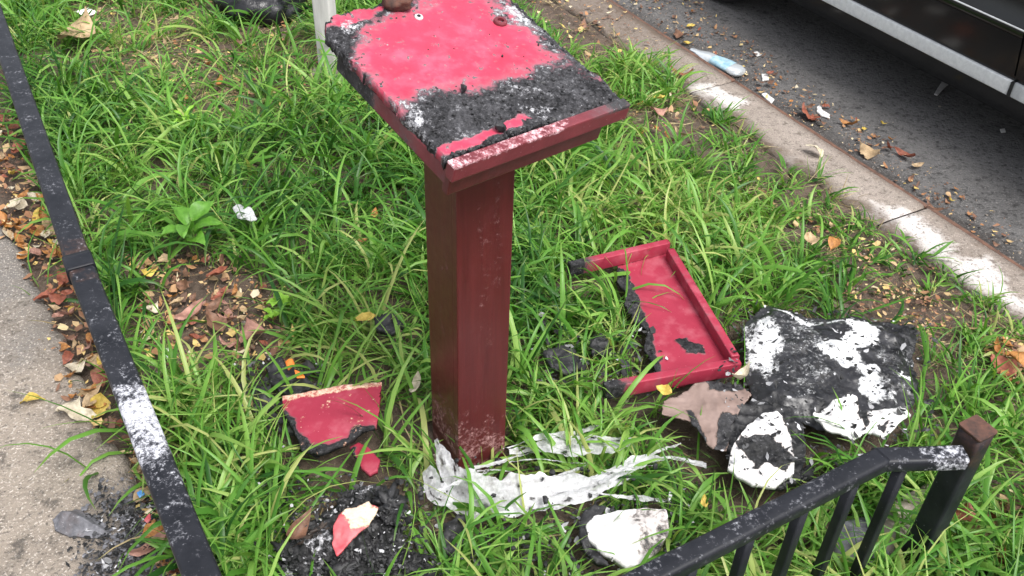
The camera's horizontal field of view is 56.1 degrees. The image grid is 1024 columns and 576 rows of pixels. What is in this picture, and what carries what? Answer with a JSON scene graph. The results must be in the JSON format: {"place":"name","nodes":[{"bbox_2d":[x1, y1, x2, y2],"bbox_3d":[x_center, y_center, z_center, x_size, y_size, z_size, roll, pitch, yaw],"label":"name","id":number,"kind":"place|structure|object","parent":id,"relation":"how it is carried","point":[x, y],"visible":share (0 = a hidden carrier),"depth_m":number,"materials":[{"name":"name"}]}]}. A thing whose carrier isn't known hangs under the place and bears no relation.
{"place":"outdoors","nodes":[
{"label":"outdoors","id":0,"kind":"place"},
{"bbox_2d":[0,210,178,575],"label":"pavement","id":1,"kind":"structure","parent":0,"point":[33,504],"depth_m":2.04,"materials":[{"name":"concrete"}]},
{"bbox_2d":[14,232,23,242],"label":"fallen leaf","id":2,"kind":"object","parent":1,"relation":"on","point":[18,239],"visible":0.95,"depth_m":2.60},
{"bbox_2d":[17,251,29,258],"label":"fallen leaf","id":3,"kind":"object","parent":1,"relation":"on","point":[20,256],"visible":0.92,"depth_m":2.55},
{"bbox_2d":[19,392,45,403],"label":"fallen leaf","id":4,"kind":"object","parent":1,"relation":"on","point":[27,398],"visible":0.92,"depth_m":2.15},
{"bbox_2d":[33,288,55,299],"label":"fallen leaf","id":5,"kind":"object","parent":1,"relation":"on","point":[44,294],"visible":1,"depth_m":2.43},
{"bbox_2d":[55,396,80,412],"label":"fallen leaf","id":6,"kind":"object","parent":1,"relation":"on","point":[75,404],"visible":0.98,"depth_m":2.13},
{"bbox_2d":[62,358,85,372],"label":"fallen leaf","id":7,"kind":"object","parent":1,"relation":"on","point":[73,366],"visible":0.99,"depth_m":2.23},
{"bbox_2d":[52,509,109,538],"bbox_3d":[-0.848,0.461,1.884,0.126,0.038,0.060,18,42,19],"label":"burnt lump","id":8,"kind":"object","parent":1,"relation":"on","point":[75,522],"visible":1,"depth_m":1.88,"materials":[{"name":"grey stone"}]},
{"bbox_2d":[68,406,95,420],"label":"fallen leaf","id":9,"kind":"object","parent":1,"relation":"on","point":[88,412],"visible":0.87,"depth_m":2.11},
{"bbox_2d":[82,393,96,407],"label":"fallen leaf","id":10,"kind":"object","parent":1,"relation":"on","point":[86,399],"visible":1,"depth_m":2.14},
{"bbox_2d":[61,476,177,575],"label":"ash flakes","id":11,"kind":"object","parent":1,"relation":"on","point":[116,514],"visible":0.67,"depth_m":1.90,"materials":[{"name":"grey"}]},
{"bbox_2d":[133,488,149,502],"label":"fallen leaf","id":12,"kind":"object","parent":11,"relation":"on","point":[135,496],"visible":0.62,"depth_m":1.94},
{"bbox_2d":[142,523,162,537],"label":"fallen leaf","id":13,"kind":"object","parent":1,"relation":"on","point":[152,533],"visible":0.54,"depth_m":1.87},
{"bbox_2d":[65,300,938,575],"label":"burnt flakes","id":14,"kind":"object","parent":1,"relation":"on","point":[310,365],"visible":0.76,"depth_m":1.96,"materials":[{"name":"black"}]},
{"bbox_2d":[0,0,1023,575],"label":"planting bed","id":15,"kind":"object","parent":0,"point":[592,36],"visible":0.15,"depth_m":2.52,"materials":[{"name":"soil"}]},
{"bbox_2d":[11,141,24,152],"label":"fallen leaf","id":16,"kind":"object","parent":15,"relation":"on","point":[15,150],"visible":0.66,"depth_m":2.96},
{"bbox_2d":[27,247,40,254],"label":"fallen leaf","id":17,"kind":"object","parent":15,"relation":"on","point":[34,250],"visible":0.93,"depth_m":2.56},
{"bbox_2d":[47,292,65,304],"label":"fallen leaf","id":18,"kind":"object","parent":15,"relation":"on","point":[58,299],"visible":1,"depth_m":2.41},
{"bbox_2d":[57,302,75,315],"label":"fallen leaf","id":19,"kind":"object","parent":15,"relation":"on","point":[71,311],"visible":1,"depth_m":2.37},
{"bbox_2d":[0,5,221,575],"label":"metal guard rail","id":20,"kind":"object","parent":15,"relation":"on","point":[192,552],"visible":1,"depth_m":1.72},
{"bbox_2d":[141,301,157,312],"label":"fallen leaf","id":21,"kind":"object","parent":15,"relation":"on","point":[153,309],"visible":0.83,"depth_m":2.40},
{"bbox_2d":[160,200,222,259],"bbox_3d":[-0.844,-0.135,2.536,0.160,0.168,0.160,-13,42,-18],"label":"leafy weed","id":22,"kind":"object","parent":15,"relation":"on","point":[194,217],"visible":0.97,"depth_m":2.51,"materials":[{"name":"plant"}]},
{"bbox_2d":[202,296,221,312],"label":"fallen leaf","id":23,"kind":"object","parent":15,"relation":"on","point":[214,304],"visible":1,"depth_m":2.40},
{"bbox_2d":[206,309,226,331],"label":"fallen leaf","id":24,"kind":"object","parent":15,"relation":"on","point":[211,317],"visible":0.98,"depth_m":2.36,"materials":[{"name":"plant"}]},
{"bbox_2d":[213,0,309,28],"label":"bin bag","id":25,"kind":"object","parent":15,"relation":"on","point":[271,16],"visible":0.51,"depth_m":3.73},
{"bbox_2d":[251,384,272,415],"bbox_3d":[-0.554,0.256,2.124,0.046,0.029,0.103,-4,39,-8],"label":"charred scrap","id":26,"kind":"object","parent":15,"relation":"on","point":[263,396],"visible":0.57,"depth_m":2.13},
{"bbox_2d":[265,357,312,395],"bbox_3d":[-0.515,0.211,2.185,0.133,0.033,0.073,29,46,29],"label":"charred scrap","id":27,"kind":"object","parent":15,"relation":"on","point":[273,369],"visible":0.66,"depth_m":2.18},
{"bbox_2d":[309,0,337,83],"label":"wooden stake","id":28,"kind":"object","parent":15,"relation":"on","point":[324,11],"visible":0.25,"depth_m":3.32,"materials":[{"name":"white wood"}]},
{"bbox_2d":[282,382,381,455],"bbox_3d":[-0.373,0.279,2.056,0.220,0.025,0.182,-10,40,-14],"label":"broken board","id":29,"kind":"object","parent":15,"relation":"on","point":[314,417],"visible":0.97,"depth_m":2.05,"materials":[{"name":"red paint"}]},
{"bbox_2d":[277,484,436,575],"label":"charred heap","id":30,"kind":"object","parent":15,"relation":"on","point":[357,541],"visible":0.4,"depth_m":1.83,"materials":[{"name":"black"}]},
{"bbox_2d":[270,539,322,575],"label":"charred chunk","id":31,"kind":"object","parent":30,"relation":"on","point":[287,554],"visible":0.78,"depth_m":1.81,"materials":[{"name":"black"}]},
{"bbox_2d":[292,510,342,547],"bbox_3d":[-0.362,0.464,1.859,0.164,0.031,0.039,-26,47,-30],"label":"charred chunk","id":32,"kind":"object","parent":30,"relation":"on","point":[309,534],"visible":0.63,"depth_m":1.84,"materials":[{"name":"black wood"}]},
{"bbox_2d":[286,507,311,539],"bbox_3d":[-0.403,0.456,1.796,0.034,0.047,0.104,27,34,2],"label":"fallen leaf","id":33,"kind":"object","parent":32,"relation":"on","point":[300,531],"visible":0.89,"depth_m":1.82,"materials":[{"name":"plant"}]},
{"bbox_2d":[321,546,365,575],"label":"charred chunk","id":34,"kind":"object","parent":30,"relation":"on","point":[351,568],"visible":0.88,"depth_m":1.78,"materials":[{"name":"black"}]},
{"bbox_2d":[332,501,377,556],"bbox_3d":[-0.307,0.448,1.825,0.059,0.028,0.127,26,45,26],"label":"printed scrap","id":35,"kind":"object","parent":30,"relation":"on","point":[350,525],"visible":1,"depth_m":1.81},
{"bbox_2d":[361,528,389,574],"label":"charred chunk","id":36,"kind":"object","parent":30,"relation":"on","point":[374,555],"visible":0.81,"depth_m":1.81,"materials":[{"name":"black"}]},
{"bbox_2d":[371,481,408,527],"bbox_3d":[-0.244,0.431,1.895,0.086,0.044,0.108,-13,41,-18],"label":"charred chunk","id":37,"kind":"object","parent":30,"relation":"on","point":[387,499],"visible":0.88,"depth_m":1.89,"materials":[{"name":"black"}]},
{"bbox_2d":[384,552,430,575],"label":"charred chunk","id":38,"kind":"object","parent":30,"relation":"on","point":[412,567],"visible":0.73,"depth_m":1.80,"materials":[{"name":"black"}]},
{"bbox_2d":[254,456,690,575],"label":"charcoal crumbs","id":39,"kind":"object","parent":15,"relation":"on","point":[420,494],"visible":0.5,"depth_m":1.91,"materials":[{"name":"black"}]},
{"bbox_2d":[325,0,629,469],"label":"burnt pedestal","id":40,"kind":"object","parent":15,"relation":"on","point":[474,104],"visible":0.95,"depth_m":1.58,"materials":[{"name":"red paint"}]},
{"bbox_2d":[1,1,1012,547],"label":"soil crumbs","id":41,"kind":"object","parent":15,"relation":"on","point":[519,237],"visible":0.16,"depth_m":2.53,"materials":[{"name":"soil"}]},
{"bbox_2d":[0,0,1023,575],"bbox_3d":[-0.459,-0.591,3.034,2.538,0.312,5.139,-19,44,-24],"label":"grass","id":42,"kind":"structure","parent":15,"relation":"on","point":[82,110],"depth_m":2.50,"materials":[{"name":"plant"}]},
{"bbox_2d":[56,7,95,38],"bbox_3d":[-1.605,-0.940,3.500,0.132,0.070,0.207,12,54,22],"label":"fallen leaf","id":43,"kind":"object","parent":42,"relation":"on","point":[85,26],"visible":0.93,"depth_m":3.53,"materials":[{"name":"plant"}]},
{"bbox_2d":[76,8,96,15],"bbox_3d":[-1.630,-1.056,3.676,0.064,0.012,0.056,27,45,27],"label":"white wrapper","id":44,"kind":"object","parent":42,"relation":"on","point":[89,10],"visible":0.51,"depth_m":3.67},
{"bbox_2d":[140,268,157,276],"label":"fallen leaf","id":45,"kind":"object","parent":42,"relation":"on","point":[145,271],"visible":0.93,"depth_m":2.48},
{"bbox_2d":[157,253,168,261],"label":"fallen leaf","id":46,"kind":"object","parent":42,"relation":"on","point":[163,256],"visible":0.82,"depth_m":2.56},
{"bbox_2d":[171,105,199,129],"bbox_3d":[-1.032,-0.516,3.047,0.095,0.106,0.097,-19,44,-24],"label":"leafy weed","id":47,"kind":"object","parent":42,"relation":"on","point":[186,116],"visible":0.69,"depth_m":3.03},
{"bbox_2d":[233,204,256,221],"bbox_3d":[-0.729,-0.204,2.617,0.046,0.016,0.096,-18,43,-23],"label":"wrapper","id":48,"kind":"object","parent":42,"relation":"on","point":[248,213],"visible":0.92,"depth_m":2.61,"materials":[{"name":"paper"}]},
{"bbox_2d":[265,292,290,309],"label":"leafy weed","id":49,"kind":"object","parent":42,"relation":"on","point":[274,301],"visible":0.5,"depth_m":2.40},
{"bbox_2d":[353,312,375,320],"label":"fallen leaf","id":50,"kind":"object","parent":42,"relation":"on","point":[362,316],"visible":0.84,"depth_m":2.30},
{"bbox_2d":[350,442,379,476],"bbox_3d":[-0.306,0.357,2.001,0.041,0.012,0.089,-27,47,-31],"label":"red splinter","id":51,"kind":"object","parent":42,"relation":"on","point":[370,465],"visible":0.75,"depth_m":1.99,"materials":[{"name":"paint"}]},
{"bbox_2d":[374,313,403,337],"bbox_3d":[-0.301,0.093,2.335,0.070,0.028,0.071,-19,44,-24],"label":"charred scrap","id":52,"kind":"object","parent":42,"relation":"on","point":[387,322],"visible":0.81,"depth_m":2.33,"materials":[{"name":"black"}]},
{"bbox_2d":[409,371,420,391],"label":"fallen leaf","id":53,"kind":"object","parent":42,"relation":"on","point":[416,383],"visible":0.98,"depth_m":2.17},
{"bbox_2d":[443,514,465,559],"bbox_3d":[-0.107,0.483,1.864,0.058,0.031,0.099,2,39,0],"label":"charred scrap","id":54,"kind":"object","parent":42,"relation":"on","point":[448,526],"visible":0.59,"depth_m":1.86,"materials":[{"name":"black"}]},
{"bbox_2d":[543,344,583,376],"bbox_3d":[0.121,0.172,2.260,0.082,0.034,0.093,-14,42,-19],"label":"charred scrap","id":55,"kind":"object","parent":42,"relation":"on","point":[567,361],"visible":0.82,"depth_m":2.25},
{"bbox_2d":[423,425,706,518],"bbox_3d":[0.112,0.356,2.002,0.596,0.088,0.228,-4,39,-8],"label":"melted plastic","id":56,"kind":"object","parent":42,"relation":"on","point":[565,488],"visible":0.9,"depth_m":1.95,"materials":[{"name":"plastic"}]},
{"bbox_2d":[589,332,611,358],"bbox_3d":[0.212,0.141,2.302,0.069,0.031,0.053,-31,49,-34],"label":"charred scrap","id":57,"kind":"object","parent":42,"relation":"on","point":[595,344],"visible":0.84,"depth_m":2.30,"materials":[{"name":"black"}]},
{"bbox_2d":[651,106,667,115],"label":"fallen leaf","id":58,"kind":"object","parent":42,"relation":"on","point":[659,111],"visible":1,"depth_m":3.24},
{"bbox_2d":[662,381,750,451],"bbox_3d":[0.422,0.261,2.114,0.167,0.018,0.218,19,42,20],"label":"scorched page","id":59,"kind":"object","parent":42,"relation":"on","point":[712,423],"visible":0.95,"depth_m":2.11,"materials":[{"name":"paper"}]},
{"bbox_2d":[656,384,671,394],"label":"fallen leaf","id":60,"kind":"object","parent":59,"relation":"on","point":[666,389],"visible":1,"depth_m":2.13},
{"bbox_2d":[730,360,749,379],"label":"fallen leaf","id":61,"kind":"object","parent":59,"relation":"on","point":[741,373],"visible":1,"depth_m":2.16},
{"bbox_2d":[804,231,819,244],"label":"fallen leaf","id":62,"kind":"object","parent":42,"relation":"on","point":[809,237],"visible":0.99,"depth_m":2.66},
{"bbox_2d":[828,236,840,250],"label":"fallen leaf","id":63,"kind":"object","parent":42,"relation":"on","point":[833,242],"visible":1,"depth_m":2.64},
{"bbox_2d":[953,502,975,521],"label":"fallen leaf","id":64,"kind":"object","parent":42,"relation":"on","point":[962,515],"visible":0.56,"depth_m":1.96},
{"bbox_2d":[0,0,1023,575],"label":"leaf litter","id":65,"kind":"object","parent":15,"relation":"on","point":[258,294],"visible":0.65,"depth_m":2.53,"materials":[{"name":"plant"}]},
{"bbox_2d":[0,211,7,224],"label":"fallen leaf","id":66,"kind":"object","parent":65,"relation":"on","point":[3,215],"visible":1,"depth_m":2.66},
{"bbox_2d":[4,199,20,208],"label":"fallen leaf","id":67,"kind":"object","parent":65,"relation":"on","point":[14,203],"visible":1,"depth_m":2.71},
{"bbox_2d":[9,197,27,209],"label":"fallen leaf","id":68,"kind":"object","parent":65,"relation":"on","point":[23,204],"visible":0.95,"depth_m":2.73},
{"bbox_2d":[11,220,32,230],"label":"fallen leaf","id":69,"kind":"object","parent":65,"relation":"on","point":[19,228],"visible":0.85,"depth_m":2.63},
{"bbox_2d":[29,225,43,235],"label":"fallen leaf","id":70,"kind":"object","parent":65,"relation":"on","point":[39,229],"visible":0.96,"depth_m":2.63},
{"bbox_2d":[32,207,43,220],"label":"fallen leaf","id":71,"kind":"object","parent":65,"relation":"on","point":[36,211],"visible":0.66,"depth_m":2.69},
{"bbox_2d":[43,214,54,235],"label":"fallen leaf","id":72,"kind":"object","parent":65,"relation":"on","point":[50,227],"visible":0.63,"depth_m":2.64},
{"bbox_2d":[57,271,68,285],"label":"fallen leaf","id":73,"kind":"object","parent":65,"relation":"on","point":[62,280],"visible":0.73,"depth_m":2.48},
{"bbox_2d":[62,351,73,364],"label":"fallen leaf","id":74,"kind":"object","parent":65,"relation":"on","point":[67,356],"visible":0.99,"depth_m":2.24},
{"bbox_2d":[76,379,102,394],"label":"fallen leaf","id":75,"kind":"object","parent":65,"relation":"on","point":[94,391],"visible":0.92,"depth_m":2.17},
{"bbox_2d":[85,355,99,365],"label":"fallen leaf","id":76,"kind":"object","parent":65,"relation":"on","point":[92,360],"visible":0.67,"depth_m":2.25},
{"bbox_2d":[91,369,107,386],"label":"fallen leaf","id":77,"kind":"object","parent":65,"relation":"on","point":[95,376],"visible":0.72,"depth_m":2.20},
{"bbox_2d":[90,393,110,418],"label":"fallen leaf","id":78,"kind":"object","parent":65,"relation":"on","point":[101,398],"visible":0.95,"depth_m":2.13,"materials":[{"name":"plant"}]},
{"bbox_2d":[129,530,165,556],"bbox_3d":[-0.701,0.497,1.840,0.037,0.028,0.095,22,43,23],"label":"fallen leaf","id":79,"kind":"object","parent":65,"relation":"on","point":[138,552],"visible":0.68,"depth_m":1.84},
{"bbox_2d":[176,279,188,290],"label":"fallen leaf","id":80,"kind":"object","parent":65,"relation":"on","point":[181,285],"visible":1,"depth_m":2.48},
{"bbox_2d":[174,298,202,319],"bbox_3d":[-0.803,0.060,2.367,0.042,0.031,0.104,31,51,26],"label":"fallen leaf","id":81,"kind":"object","parent":65,"relation":"on","point":[184,314],"visible":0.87,"depth_m":2.39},
{"bbox_2d":[206,266,227,276],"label":"fallen leaf","id":82,"kind":"object","parent":65,"relation":"on","point":[219,270],"visible":1,"depth_m":2.50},
{"bbox_2d":[211,286,225,299],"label":"fallen leaf","id":83,"kind":"object","parent":65,"relation":"on","point":[219,293],"visible":0.82,"depth_m":2.47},
{"bbox_2d":[219,335,235,347],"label":"fallen leaf","id":84,"kind":"object","parent":65,"relation":"on","point":[229,345],"visible":0.99,"depth_m":2.31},
{"bbox_2d":[239,317,264,342],"bbox_3d":[-0.632,0.102,2.319,0.074,0.041,0.080,14,40,14],"label":"fallen leaf","id":85,"kind":"object","parent":65,"relation":"on","point":[250,324],"visible":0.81,"depth_m":2.34,"materials":[{"name":"plant"}]},
{"bbox_2d":[263,307,279,324],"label":"leafy weed","id":86,"kind":"object","parent":65,"relation":"on","point":[270,312],"visible":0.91,"depth_m":2.38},
{"bbox_2d":[994,337,1002,353],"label":"fallen leaf","id":87,"kind":"object","parent":65,"relation":"on","point":[997,348],"visible":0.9,"depth_m":2.38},
{"bbox_2d":[991,354,1017,376],"bbox_3d":[1.189,0.192,2.312,0.054,0.023,0.098,-28,46,-5],"label":"fallen leaf","id":88,"kind":"object","parent":65,"relation":"on","point":[1007,365],"visible":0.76,"depth_m":2.32,"materials":[{"name":"plant"}]},
{"bbox_2d":[1003,351,1023,364],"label":"fallen leaf","id":89,"kind":"object","parent":65,"relation":"on","point":[1013,354],"visible":1,"depth_m":2.33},
{"bbox_2d":[1006,504,1022,519],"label":"fallen leaf","id":90,"kind":"object","parent":65,"relation":"on","point":[1017,508],"visible":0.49,"depth_m":1.98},
{"bbox_2d":[0,0,1023,575],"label":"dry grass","id":91,"kind":"structure","parent":15,"relation":"on","point":[412,214],"depth_m":2.89,"materials":[{"name":"plant"}]},
{"bbox_2d":[577,505,609,568],"bbox_3d":[0.158,0.482,1.865,0.059,0.023,0.147,2,39,0],"label":"charred flake","id":92,"kind":"object","parent":15,"relation":"on","point":[584,542],"visible":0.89,"depth_m":1.85,"materials":[{"name":"black"}]},
{"bbox_2d":[586,508,668,568],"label":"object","id":93,"kind":"object","parent":15,"relation":"on","point":[620,533],"visible":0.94,"depth_m":1.84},
{"bbox_2d":[566,239,741,398],"bbox_3d":[0.316,0.063,2.379,0.342,0.050,0.512,-7,40,-11],"label":"broken tray","id":94,"kind":"object","parent":15,"relation":"on","point":[688,336],"visible":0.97,"depth_m":2.38,"materials":[{"name":"red paint"}]},
{"bbox_2d":[726,400,805,491],"bbox_3d":[0.545,0.334,2.058,0.165,0.027,0.244,9,39,8],"label":"charred slab","id":95,"kind":"object","parent":15,"relation":"on","point":[741,423],"depth_m":2.09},
{"bbox_2d":[727,411,795,489],"bbox_3d":[0.520,0.337,2.021,0.153,0.022,0.209,2,39,0],"label":"scorched white board","id":96,"kind":"object","parent":95,"relation":"on","point":[754,477],"visible":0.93,"depth_m":2.00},
{"bbox_2d":[797,464,813,485],"bbox_3d":[0.611,0.395,2.010,0.056,0.033,0.042,-10,41,-15],"label":"charred scrap","id":97,"kind":"object","parent":15,"relation":"on","point":[808,474],"visible":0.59,"depth_m":2.01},
{"bbox_2d":[621,415,997,575],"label":"metal guard rail","id":98,"kind":"object","parent":15,"relation":"on","point":[955,464],"visible":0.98,"depth_m":1.57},
{"bbox_2d":[742,306,918,430],"bbox_3d":[0.760,0.182,2.265,0.429,0.049,0.399,9,39,8],"label":"charred sheet","id":99,"kind":"object","parent":15,"relation":"on","point":[857,385],"visible":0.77,"depth_m":2.26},
{"bbox_2d":[812,394,910,440],"bbox_3d":[0.764,0.281,2.095,0.195,0.027,0.127,-24,46,-28],"label":"torn white board","id":100,"kind":"object","parent":99,"relation":"on","point":[854,415],"visible":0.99,"depth_m":2.08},
{"bbox_2d":[831,516,890,564],"bbox_3d":[0.682,0.510,1.900,0.157,0.077,0.110,-9,40,-13],"label":"ash lump","id":101,"kind":"object","parent":15,"relation":"on","point":[849,525],"visible":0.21,"depth_m":1.88,"materials":[{"name":"grey"}]},
{"bbox_2d":[853,484,928,557],"bbox_3d":[0.784,0.484,1.937,0.332,0.082,0.100,-22,45,-26],"label":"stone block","id":102,"kind":"object","parent":15,"relation":"on","point":[906,504],"depth_m":1.92,"materials":[{"name":"stone"}]},
{"bbox_2d":[613,0,1023,266],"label":"road","id":103,"kind":"structure","parent":0,"point":[958,139],"depth_m":3.65,"materials":[{"name":"asphalt"}]},
{"bbox_2d":[674,28,686,37],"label":"fallen leaf","id":104,"kind":"object","parent":103,"relation":"on","point":[678,33],"visible":1,"depth_m":4.05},
{"bbox_2d":[690,48,745,76],"bbox_3d":[0.823,-0.912,3.856,0.084,0.041,0.272,-24,46,-29],"label":"plastic bottle","id":105,"kind":"object","parent":103,"relation":"on","point":[729,67],"visible":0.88,"depth_m":3.81,"materials":[{"name":"white"}]},
{"bbox_2d":[761,93,773,102],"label":"paper scrap","id":106,"kind":"object","parent":103,"relation":"on","point":[769,99],"visible":0.93,"depth_m":3.64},
{"bbox_2d":[551,0,1023,326],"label":"kerb","id":107,"kind":"structure","parent":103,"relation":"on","point":[904,210],"depth_m":3.06,"materials":[{"name":"concrete"}]},
{"bbox_2d":[805,144,823,156],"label":"fallen leaf","id":108,"kind":"object","parent":107,"relation":"on","point":[818,149],"visible":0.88,"depth_m":3.10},
{"bbox_2d":[802,102,820,118],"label":"fallen leaf","id":109,"kind":"object","parent":103,"relation":"on","point":[804,110],"visible":1,"depth_m":3.53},
{"bbox_2d":[817,105,829,118],"bbox_3d":[1.156,-0.655,3.578,0.035,0.008,0.099,-7,40,-12],"label":"paper curl","id":110,"kind":"object","parent":103,"relation":"on","point":[820,111],"visible":1,"depth_m":3.57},
{"bbox_2d":[625,4,1023,258],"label":"road grit","id":111,"kind":"object","parent":103,"relation":"on","point":[1020,240],"visible":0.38,"depth_m":3.31,"materials":[{"name":"gravel"}]},
{"bbox_2d":[860,141,879,159],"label":"fallen leaf","id":112,"kind":"object","parent":103,"relation":"on","point":[868,152],"visible":1,"depth_m":3.34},
{"bbox_2d":[718,0,1023,123],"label":"parked car","id":113,"kind":"object","parent":103,"relation":"on","point":[974,49],"visible":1,"depth_m":3.27,"materials":[{"name":"black paint"}]},
{"bbox_2d":[895,147,918,156],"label":"fallen leaf","id":114,"kind":"object","parent":103,"relation":"on","point":[901,152],"visible":1,"depth_m":3.34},
{"bbox_2d":[934,82,947,95],"bbox_3d":[1.690,-0.794,3.773,0.033,0.007,0.184,29,46,29],"label":"chip","id":115,"kind":"object","parent":103,"relation":"on","point":[942,86],"visible":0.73,"depth_m":3.75,"materials":[{"name":"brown wood"}]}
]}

